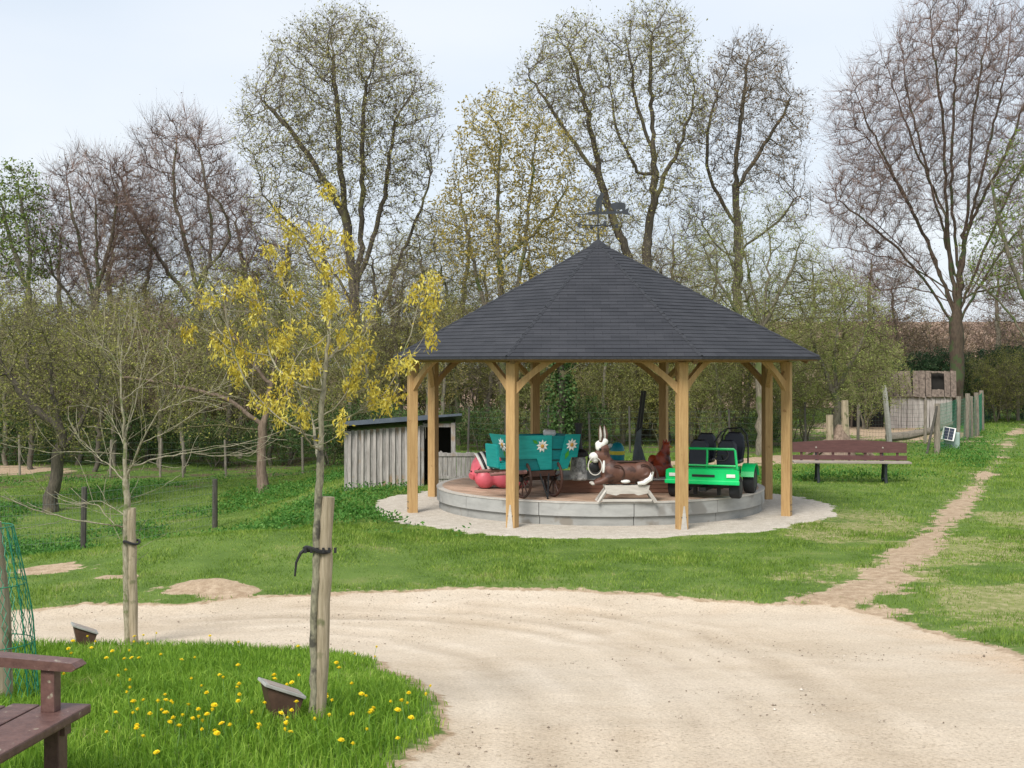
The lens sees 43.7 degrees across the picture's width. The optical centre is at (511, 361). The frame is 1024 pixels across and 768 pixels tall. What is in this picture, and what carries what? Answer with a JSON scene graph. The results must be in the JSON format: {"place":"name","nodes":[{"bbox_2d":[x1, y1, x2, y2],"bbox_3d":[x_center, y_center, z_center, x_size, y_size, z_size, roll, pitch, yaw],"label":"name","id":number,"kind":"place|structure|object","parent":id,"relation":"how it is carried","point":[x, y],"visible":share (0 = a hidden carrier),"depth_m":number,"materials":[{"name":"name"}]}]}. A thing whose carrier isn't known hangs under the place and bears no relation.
{"place":"outdoors","nodes":[
{"label":"outdoors","id":0,"kind":"place"},
{"bbox_2d":[0,636,448,767],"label":"long grass","id":1,"kind":"structure","parent":0,"point":[104,691],"depth_m":6.57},
{"bbox_2d":[0,321,1023,767],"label":"ground","id":2,"kind":"structure","parent":0,"point":[888,579],"depth_m":15.47,"materials":[{"name":"plant"}]},
{"bbox_2d":[0,521,38,700],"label":"netted trunk guard","id":3,"kind":"object","parent":2,"relation":"on","point":[6,674],"visible":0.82,"depth_m":7.12,"materials":[{"name":"green plastic"}]},
{"bbox_2d":[0,304,51,465],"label":"budding tree","id":4,"kind":"object","parent":2,"relation":"on","point":[4,461],"visible":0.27,"depth_m":36.04,"materials":[{"name":"green plant"}]},
{"bbox_2d":[0,419,55,464],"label":"bramble bush","id":5,"kind":"object","parent":2,"relation":"on","point":[10,449],"visible":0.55,"depth_m":36.23,"materials":[{"name":"green plant"}]},
{"bbox_2d":[0,156,71,378],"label":"young maple","id":6,"kind":"object","parent":2,"relation":"on","point":[7,216],"visible":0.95,"depth_m":41.93,"materials":[{"name":"green plant"}]},
{"bbox_2d":[0,288,88,469],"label":"bare tree","id":7,"kind":"object","parent":2,"relation":"on","point":[30,450],"visible":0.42,"depth_m":35.13,"materials":[{"name":"plant"}]},
{"bbox_2d":[0,651,90,767],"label":"armrest bench","id":8,"kind":"object","parent":2,"relation":"on","point":[49,720],"visible":1,"depth_m":4.83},
{"bbox_2d":[3,208,107,409],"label":"bare tree","id":9,"kind":"object","parent":2,"relation":"on","point":[60,287],"visible":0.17,"depth_m":51.63,"materials":[{"name":"brown plant"}]},
{"bbox_2d":[0,270,138,512],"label":"hawthorn tree","id":10,"kind":"object","parent":2,"relation":"on","point":[56,477],"visible":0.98,"depth_m":26.92,"materials":[{"name":"green plant"}]},
{"bbox_2d":[34,274,138,464],"bbox_3d":[-12.040,0.278,36.451,3.163,5.715,3.178,0,0,11],"label":"bare tree","id":11,"kind":"object","parent":2,"relation":"on","point":[80,458],"visible":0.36,"depth_m":36.40,"materials":[{"name":"plant"}]},
{"bbox_2d":[4,129,175,438],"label":"beech tree","id":12,"kind":"object","parent":2,"relation":"on","point":[77,223],"visible":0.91,"depth_m":43.45,"materials":[{"name":"brown plant"}]},
{"bbox_2d":[67,416,137,465],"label":"bramble bush","id":13,"kind":"object","parent":2,"relation":"on","point":[107,444],"visible":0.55,"depth_m":36.30,"materials":[{"name":"green plant"}]},
{"bbox_2d":[56,304,149,471],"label":"bare tree","id":14,"kind":"object","parent":2,"relation":"on","point":[97,459],"visible":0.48,"depth_m":34.46,"materials":[{"name":"plant"}]},
{"bbox_2d":[0,478,217,552],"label":"field fence","id":15,"kind":"object","parent":2,"relation":"on","point":[83,530],"visible":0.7,"depth_m":20.62,"materials":[{"name":"metal"}]},
{"bbox_2d":[54,188,179,418],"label":"bare tree","id":16,"kind":"object","parent":2,"relation":"on","point":[107,299],"visible":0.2,"depth_m":49.82,"materials":[{"name":"brown plant"}]},
{"bbox_2d":[122,508,140,644],"bbox_3d":[-3.207,1.866,10.761,0.153,1.275,0.118,0,0,0],"label":"tree stake","id":17,"kind":"object","parent":2,"relation":"on","point":[131,542],"visible":0.93,"depth_m":10.73,"materials":[{"name":"brown wood"}]},
{"bbox_2d":[93,275,191,462],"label":"bare tree","id":18,"kind":"object","parent":2,"relation":"on","point":[149,319],"visible":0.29,"depth_m":36.64,"materials":[{"name":"plant"}]},
{"bbox_2d":[0,273,289,642],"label":"bare sapling","id":19,"kind":"object","parent":2,"relation":"on","point":[125,487],"visible":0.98,"depth_m":10.77,"materials":[{"name":"brown plant"}]},
{"bbox_2d":[72,290,224,449],"bbox_3d":[-11.394,0.362,39.933,5.167,5.330,5.045,0,0,-35],"label":"shrub","id":20,"kind":"object","parent":2,"relation":"on","point":[153,364],"visible":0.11,"depth_m":39.56,"materials":[{"name":"green plant"}]},
{"bbox_2d":[115,406,186,462],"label":"bramble bush","id":21,"kind":"object","parent":2,"relation":"on","point":[139,439],"visible":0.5,"depth_m":36.56,"materials":[{"name":"green plant"}]},
{"bbox_2d":[94,203,215,418],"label":"bare tree","id":22,"kind":"object","parent":2,"relation":"on","point":[174,262],"visible":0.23,"depth_m":48.32,"materials":[{"name":"brown wood"}]},
{"bbox_2d":[120,297,202,467],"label":"bare tree","id":23,"kind":"object","parent":2,"relation":"on","point":[162,412],"visible":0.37,"depth_m":35.45,"materials":[{"name":"grey plant"}]},
{"bbox_2d":[0,435,343,477],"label":"wire fence","id":24,"kind":"object","parent":2,"relation":"on","point":[19,460],"visible":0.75,"depth_m":33.00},
{"bbox_2d":[141,323,218,473],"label":"budding tree","id":25,"kind":"object","parent":2,"relation":"on","point":[181,432],"visible":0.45,"depth_m":33.94,"materials":[{"name":"green plant"}]},
{"bbox_2d":[149,414,222,464],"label":"bramble bush","id":26,"kind":"object","parent":2,"relation":"on","point":[175,444],"visible":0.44,"depth_m":36.23,"materials":[{"name":"green plant"}]},
{"bbox_2d":[79,87,296,435],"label":"beech tree","id":27,"kind":"object","parent":2,"relation":"on","point":[211,232],"visible":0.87,"depth_m":44.46,"materials":[{"name":"brown plant"}]},
{"bbox_2d":[164,300,248,460],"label":"budding tree","id":28,"kind":"object","parent":2,"relation":"on","point":[204,410],"visible":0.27,"depth_m":37.52,"materials":[{"name":"green plant"}]},
{"bbox_2d":[64,246,355,492],"bbox_3d":[-6.984,0.359,29.596,6.798,5.961,4.122,0,0,0],"label":"hawthorn tree","id":29,"kind":"object","parent":2,"relation":"on","point":[261,476],"visible":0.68,"depth_m":29.41,"materials":[{"name":"green plant"}]},
{"bbox_2d":[177,412,251,466],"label":"bramble bush","id":30,"kind":"object","parent":2,"relation":"on","point":[216,452],"visible":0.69,"depth_m":35.71,"materials":[{"name":"green plant"}]},
{"bbox_2d":[169,251,264,443],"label":"bare tree","id":31,"kind":"object","parent":2,"relation":"on","point":[217,278],"visible":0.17,"depth_m":41.94,"materials":[{"name":"plant"}]},
{"bbox_2d":[185,290,275,466],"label":"bare tree","id":32,"kind":"object","parent":2,"relation":"on","point":[229,410],"visible":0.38,"depth_m":36.03,"materials":[{"name":"plant"}]},
{"bbox_2d":[177,175,297,423],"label":"bare tree","id":33,"kind":"object","parent":2,"relation":"on","point":[267,232],"visible":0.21,"depth_m":49.80,"materials":[{"name":"brown plant"}]},
{"bbox_2d":[173,311,304,451],"bbox_3d":[-8.644,0.598,40.063,4.697,4.845,4.586,0,0,-37],"label":"shrub","id":34,"kind":"object","parent":2,"relation":"on","point":[246,419],"visible":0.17,"depth_m":39.67,"materials":[{"name":"green plant"}]},
{"bbox_2d":[230,304,317,465],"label":"budding tree","id":35,"kind":"object","parent":2,"relation":"on","point":[269,455],"visible":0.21,"depth_m":36.52,"materials":[{"name":"green plant"}]},
{"bbox_2d":[257,677,305,722],"bbox_3d":[-1.162,1.706,6.442,0.210,0.217,0.161,0,0,-25],"label":"ground sign","id":36,"kind":"object","parent":2,"relation":"on","point":[278,696],"visible":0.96,"depth_m":6.38,"materials":[{"name":"brown metal"}]},
{"bbox_2d":[218,188,345,427],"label":"bare tree","id":37,"kind":"object","parent":2,"relation":"on","point":[287,247],"visible":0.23,"depth_m":47.92,"materials":[{"name":"brown wood"}]},
{"bbox_2d":[238,404,327,465],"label":"bramble bush","id":38,"kind":"object","parent":2,"relation":"on","point":[277,450],"visible":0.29,"depth_m":36.17,"materials":[{"name":"green plant"}]},
{"bbox_2d":[259,294,343,463],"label":"bare tree","id":39,"kind":"object","parent":2,"relation":"on","point":[291,456],"visible":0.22,"depth_m":37.07,"materials":[{"name":"plant"}]},
{"bbox_2d":[294,496,336,719],"bbox_3d":[-0.992,1.326,6.480,0.214,1.288,0.118,0,0,0],"label":"tree stake","id":40,"kind":"object","parent":2,"relation":"on","point":[324,551],"visible":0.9,"depth_m":6.45,"materials":[{"name":"brown wood"}]},
{"bbox_2d":[176,170,462,720],"bbox_3d":[-0.975,0.488,6.478,1.446,2.856,1.099,0,0,0],"label":"young oak","id":41,"kind":"object","parent":2,"relation":"on","point":[289,374],"visible":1,"depth_m":6.45,"materials":[{"name":"yellow plant"}]},
{"bbox_2d":[260,203,379,419],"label":"bare tree","id":42,"kind":"object","parent":2,"relation":"on","point":[301,254],"visible":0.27,"depth_m":45.25,"materials":[{"name":"brown wood"}]},
{"bbox_2d":[280,395,369,466],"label":"bramble bush","id":43,"kind":"object","parent":2,"relation":"on","point":[334,454],"visible":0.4,"depth_m":33.76,"materials":[{"name":"green plant"}]},
{"bbox_2d":[256,303,405,451],"bbox_3d":[-5.652,0.496,39.944,4.816,5.087,4.932,0,0,-23],"label":"shrub","id":44,"kind":"object","parent":2,"relation":"on","point":[322,369],"visible":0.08,"depth_m":39.35,"materials":[{"name":"green plant"}]},
{"bbox_2d":[221,0,452,417],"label":"oak tree","id":45,"kind":"object","parent":2,"relation":"on","point":[344,213],"visible":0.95,"depth_m":39.57,"materials":[{"name":"green plant"}]},
{"bbox_2d":[319,317,397,420],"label":"budding tree","id":46,"kind":"object","parent":2,"relation":"on","point":[348,379],"visible":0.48,"depth_m":33.63,"materials":[{"name":"green plant"}]},
{"bbox_2d":[329,297,408,418],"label":"budding tree","id":47,"kind":"object","parent":2,"relation":"on","point":[368,371],"visible":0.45,"depth_m":35.62,"materials":[{"name":"green plant"}]},
{"bbox_2d":[312,219,431,417],"bbox_3d":[-4.127,-0.784,37.678,3.953,7.144,3.973,0,0,-39],"label":"bare tree","id":48,"kind":"object","parent":2,"relation":"on","point":[372,269],"visible":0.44,"depth_m":37.51,"materials":[{"name":"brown wood"}]},
{"bbox_2d":[332,312,464,416],"bbox_3d":[-3.396,0.507,38.027,4.128,4.360,4.227,0,0,-45],"label":"shrub","id":49,"kind":"object","parent":2,"relation":"on","point":[421,402],"visible":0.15,"depth_m":37.66,"materials":[{"name":"green plant"}]},
{"bbox_2d":[337,413,461,490],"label":"tool shed","id":50,"kind":"structure","parent":2,"relation":"on","point":[376,454],"depth_m":24.93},
{"bbox_2d":[351,259,449,416],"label":"bare tree","id":51,"kind":"object","parent":2,"relation":"on","point":[397,285],"visible":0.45,"depth_m":36.65,"materials":[{"name":"plant"}]},
{"bbox_2d":[386,270,470,437],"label":"budding tree","id":52,"kind":"object","parent":2,"relation":"on","point":[434,327],"visible":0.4,"depth_m":34.98,"materials":[{"name":"green plant"}]},
{"bbox_2d":[400,238,494,411],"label":"budding tree","id":53,"kind":"object","parent":2,"relation":"on","point":[452,297],"visible":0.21,"depth_m":43.64,"materials":[{"name":"green plant"}]},
{"bbox_2d":[439,452,474,482],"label":"board gate","id":54,"kind":"structure","parent":2,"relation":"on","point":[465,461],"depth_m":24.69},
{"bbox_2d":[411,190,521,411],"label":"bare tree","id":55,"kind":"object","parent":2,"relation":"on","point":[456,242],"visible":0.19,"depth_m":51.97,"materials":[{"name":"brown wood"}]},
{"bbox_2d":[440,398,504,450],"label":"bramble bush","id":56,"kind":"object","parent":2,"relation":"on","point":[486,429],"visible":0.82,"depth_m":34.82,"materials":[{"name":"green plant"}]},
{"bbox_2d":[399,288,545,442],"bbox_3d":[-1.109,0.202,37.927,4.586,4.845,4.697,0,0,27],"label":"shrub","id":57,"kind":"object","parent":2,"relation":"on","point":[473,393],"visible":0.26,"depth_m":37.72,"materials":[{"name":"green plant"}]},
{"bbox_2d":[449,269,528,448],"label":"bare tree","id":58,"kind":"object","parent":2,"relation":"on","point":[489,394],"visible":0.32,"depth_m":35.80,"materials":[{"name":"plant"}]},
{"bbox_2d":[0,424,1023,557],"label":"ground cover","id":59,"kind":"object","parent":2,"relation":"on","point":[26,548],"visible":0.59,"depth_m":26.24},
{"bbox_2d":[424,81,618,434],"bbox_3d":[0.212,-2.641,36.092,5.492,10.770,4.140,0,0,0],"label":"maple tree","id":60,"kind":"object","parent":2,"relation":"on","point":[493,159],"visible":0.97,"depth_m":35.71,"materials":[{"name":"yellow plant"}]},
{"bbox_2d":[489,363,577,433],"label":"shrub","id":61,"kind":"object","parent":2,"relation":"on","point":[542,402],"visible":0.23,"depth_m":35.77,"materials":[{"name":"green plant"}]},
{"bbox_2d":[545,251,588,433],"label":"ivy clad tree","id":62,"kind":"object","parent":2,"relation":"on","point":[562,377],"visible":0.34,"depth_m":33.38,"materials":[{"name":"green plant"}]},
{"bbox_2d":[540,392,614,445],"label":"bramble bush","id":63,"kind":"object","parent":2,"relation":"on","point":[592,419],"visible":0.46,"depth_m":34.78,"materials":[{"name":"green plant"}]},
{"bbox_2d":[571,363,640,430],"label":"budding tree","id":64,"kind":"object","parent":2,"relation":"on","point":[605,374],"visible":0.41,"depth_m":35.44,"materials":[{"name":"green plant"}]},
{"bbox_2d":[375,491,837,539],"bbox_3d":[1.510,2.386,21.010,7.740,0.032,7.620,0,0,0],"label":"gravel apron","id":65,"kind":"object","parent":2,"relation":"on","point":[433,514],"visible":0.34,"depth_m":18.61,"materials":[{"name":"stone"}]},
{"bbox_2d":[436,470,764,525],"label":"round platform","id":66,"kind":"structure","parent":65,"relation":"on","point":[574,503],"depth_m":19.04,"materials":[{"name":"grey concrete"}]},
{"bbox_2d":[469,451,527,487],"bbox_3d":[-0.203,1.725,20.566,1.023,0.590,0.554,0,0,-10],"label":"ride on pig","id":67,"kind":"object","parent":66,"relation":"on","point":[484,480],"visible":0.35,"depth_m":20.31},
{"bbox_2d":[474,433,580,498],"bbox_3d":[0.216,1.550,19.035,1.492,0.951,0.760,0,0,-27],"label":"flower cart","id":68,"kind":"object","parent":66,"relation":"on","point":[542,457],"visible":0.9,"depth_m":18.90,"materials":[{"name":"teal wood"}]},
{"bbox_2d":[568,423,588,480],"bbox_3d":[1.017,1.369,19.508,0.282,0.870,0.282,0,0,45],"label":"pot stove","id":69,"kind":"object","parent":66,"relation":"on","point":[578,469],"visible":0.73,"depth_m":19.41,"materials":[{"name":"black paint"}]},
{"bbox_2d":[588,425,658,503],"bbox_3d":[1.613,1.477,18.520,1.053,1.126,0.349,0,0,-3],"label":"ride on donkey","id":70,"kind":"object","parent":66,"relation":"on","point":[640,473],"visible":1,"depth_m":18.41,"materials":[{"name":"brown paint"}]},
{"bbox_2d":[665,427,758,498],"bbox_3d":[3.053,1.518,19.503,1.200,1.014,1.429,0,0,21],"label":"pedal car","id":71,"kind":"object","parent":66,"relation":"on","point":[726,471],"visible":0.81,"depth_m":19.36,"materials":[{"name":"green paint"}]},
{"bbox_2d":[392,192,820,529],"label":"pavilion","id":72,"kind":"structure","parent":65,"relation":"on","point":[597,301],"depth_m":19.27,"materials":[{"name":"tile"}]},
{"bbox_2d":[565,363,654,444],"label":"shrub","id":73,"kind":"object","parent":2,"relation":"on","point":[633,398],"visible":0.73,"depth_m":35.70,"materials":[{"name":"green plant"}]},
{"bbox_2d":[508,0,724,437],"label":"oak tree","id":74,"kind":"object","parent":2,"relation":"on","point":[654,192],"visible":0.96,"depth_m":39.77,"materials":[{"name":"green plant"}]},
{"bbox_2d":[467,402,832,452],"bbox_3d":[3.848,1.864,34.097,10.070,1.558,0.870,0,0,-6],"label":"wire fence","id":75,"kind":"object","parent":2,"relation":"on","point":[629,427],"visible":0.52,"depth_m":34.00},
{"bbox_2d":[613,363,710,445],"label":"shrub","id":76,"kind":"object","parent":2,"relation":"on","point":[648,387],"visible":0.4,"depth_m":35.78,"materials":[{"name":"green plant"}]},
{"bbox_2d":[624,226,713,442],"bbox_3d":[4.351,-0.698,37.673,3.690,6.668,3.708,0,0,-44],"label":"bare tree","id":77,"kind":"object","parent":2,"relation":"on","point":[677,276],"visible":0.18,"depth_m":37.52,"materials":[{"name":"plant"}]},
{"bbox_2d":[631,206,732,305],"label":"bare tree","id":78,"kind":"object","parent":2,"relation":"on","point":[672,235],"visible":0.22,"depth_m":54.29,"materials":[{"name":"plant"}]},
{"bbox_2d":[625,362,755,438],"bbox_3d":[5.406,0.209,37.941,4.697,4.845,4.586,0,0,-32],"label":"shrub","id":79,"kind":"object","parent":2,"relation":"on","point":[697,426],"visible":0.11,"depth_m":37.44,"materials":[{"name":"green plant"}]},
{"bbox_2d":[658,362,753,436],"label":"shrub","id":80,"kind":"object","parent":2,"relation":"on","point":[706,417],"visible":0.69,"depth_m":35.61,"materials":[{"name":"green plant"}]},
{"bbox_2d":[668,298,804,431],"bbox_3d":[6.570,0.257,37.917,4.582,4.737,4.676,0,0,42],"label":"shrub","id":81,"kind":"object","parent":2,"relation":"on","point":[732,414],"visible":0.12,"depth_m":37.50,"materials":[{"name":"green plant"}]},
{"bbox_2d":[662,24,827,434],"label":"oak tree","id":82,"kind":"object","parent":2,"relation":"on","point":[739,122],"visible":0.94,"depth_m":41.81,"materials":[{"name":"green plant"}]},
{"bbox_2d":[664,171,862,455],"bbox_3d":[6.478,-1.146,32.979,5.356,7.773,4.162,0,0,0],"label":"willow tree","id":83,"kind":"object","parent":2,"relation":"on","point":[773,303],"visible":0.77,"depth_m":32.85,"materials":[{"name":"green plant"}]},
{"bbox_2d":[746,364,832,441],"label":"shrub","id":84,"kind":"object","parent":2,"relation":"on","point":[797,415],"visible":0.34,"depth_m":35.80,"materials":[{"name":"green plant"}]},
{"bbox_2d":[751,325,864,440],"bbox_3d":[8.785,0.664,38.063,3.666,3.789,3.741,0,0,45],"label":"shrub","id":85,"kind":"object","parent":2,"relation":"on","point":[824,390],"visible":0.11,"depth_m":37.80,"materials":[{"name":"green plant"}]},
{"bbox_2d":[759,234,857,418],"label":"bare tree","id":86,"kind":"object","parent":2,"relation":"on","point":[800,255],"visible":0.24,"depth_m":53.41,"materials":[{"name":"brown wood"}]},
{"bbox_2d":[751,264,914,429],"bbox_3d":[8.709,0.037,35.001,4.663,5.380,4.117,0,0,0],"label":"willow tree","id":87,"kind":"object","parent":2,"relation":"on","point":[832,391],"visible":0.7,"depth_m":34.68,"materials":[{"name":"green plant"}]},
{"bbox_2d":[803,400,873,454],"bbox_3d":[8.413,1.800,32.919,1.586,1.624,1.307,0,0,36],"label":"tree stump","id":88,"kind":"object","parent":2,"relation":"on","point":[840,432],"visible":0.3,"depth_m":32.80,"materials":[{"name":"brown wood"}]},
{"bbox_2d":[792,440,911,483],"bbox_3d":[6.805,2.008,25.640,2.300,0.863,0.498,0,0,6],"label":"park bench","id":89,"kind":"object","parent":2,"relation":"on","point":[865,447],"visible":0.98,"depth_m":25.77,"materials":[{"name":"brown wood"}]},
{"bbox_2d":[819,325,915,428],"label":"shrub","id":90,"kind":"object","parent":2,"relation":"on","point":[881,403],"visible":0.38,"depth_m":45.81,"materials":[{"name":"green plant"}]},
{"bbox_2d":[826,227,917,378],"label":"bare tree","id":91,"kind":"object","parent":2,"relation":"on","point":[863,247],"visible":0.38,"depth_m":57.78,"materials":[{"name":"brown plant"}]},
{"bbox_2d":[811,303,948,382],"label":"bracken bush","id":92,"kind":"object","parent":2,"relation":"on","point":[917,342],"visible":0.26,"depth_m":54.63,"materials":[{"name":"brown plant"}]},
{"bbox_2d":[840,370,956,427],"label":"shed","id":93,"kind":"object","parent":2,"relation":"on","point":[932,388],"visible":0.61,"depth_m":46.96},
{"bbox_2d":[859,262,937,354],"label":"bare tree","id":94,"kind":"object","parent":2,"relation":"on","point":[913,314],"visible":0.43,"depth_m":59.82,"materials":[{"name":"brown wood"}]},
{"bbox_2d":[803,0,1023,424],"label":"beech tree","id":95,"kind":"object","parent":2,"relation":"on","point":[956,343],"visible":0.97,"depth_m":47.75,"materials":[{"name":"brown plant"}]},
{"bbox_2d":[881,345,970,380],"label":"evergreen bush","id":96,"kind":"object","parent":2,"relation":"on","point":[935,366],"visible":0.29,"depth_m":50.51,"materials":[{"name":"green plant"}]},
{"bbox_2d":[925,390,983,453],"bbox_3d":[13.681,1.803,38.838,0.339,1.660,11.698,0,0,27],"label":"wooden fence","id":97,"kind":"object","parent":2,"relation":"on","point":[973,418],"visible":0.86,"depth_m":38.85,"materials":[{"name":"green"}]},
{"bbox_2d":[922,311,1023,406],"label":"bracken bush","id":98,"kind":"object","parent":2,"relation":"on","point":[980,340],"visible":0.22,"depth_m":63.67,"materials":[{"name":"brown plant"}]},
{"bbox_2d":[953,128,1023,336],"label":"young maple","id":99,"kind":"object","parent":2,"relation":"on","point":[1006,246],"visible":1,"depth_m":43.96,"materials":[{"name":"grey plant"}]},
{"bbox_2d":[962,236,1023,353],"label":"bare tree","id":100,"kind":"object","parent":2,"relation":"on","point":[997,307],"visible":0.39,"depth_m":62.04,"materials":[{"name":"grey plant"}]},
{"bbox_2d":[965,344,1023,418],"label":"evergreen bush","id":101,"kind":"object","parent":2,"relation":"on","point":[980,353],"visible":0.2,"depth_m":53.61,"materials":[{"name":"green plant"}]},
{"bbox_2d":[970,357,1023,421],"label":"shrub","id":102,"kind":"object","parent":2,"relation":"on","point":[1003,404],"visible":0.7,"depth_m":50.21,"materials":[{"name":"green plant"}]},
{"bbox_2d":[971,344,1023,421],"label":"shrub","id":103,"kind":"object","parent":2,"relation":"on","point":[1011,374],"visible":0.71,"depth_m":50.91,"materials":[{"name":"green plant"}]},
{"bbox_2d":[0,411,1023,647],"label":"lawn grass","id":104,"kind":"structure","parent":0,"point":[412,536],"depth_m":16.11,"materials":[{"name":"plant"}]},
{"bbox_2d":[0,0,1023,369],"label":"sky","id":105,"kind":"structure","parent":0,"point":[83,66],"materials":[{"name":"white"}]},
{"bbox_2d":[11,589,1023,767],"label":"path","id":106,"kind":"structure","parent":0,"point":[506,687],"depth_m":8.77,"materials":[{"name":"soil"}]},
{"bbox_2d":[18,592,1020,767],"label":"stones","id":107,"kind":"object","parent":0,"point":[616,750],"visible":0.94,"depth_m":10.06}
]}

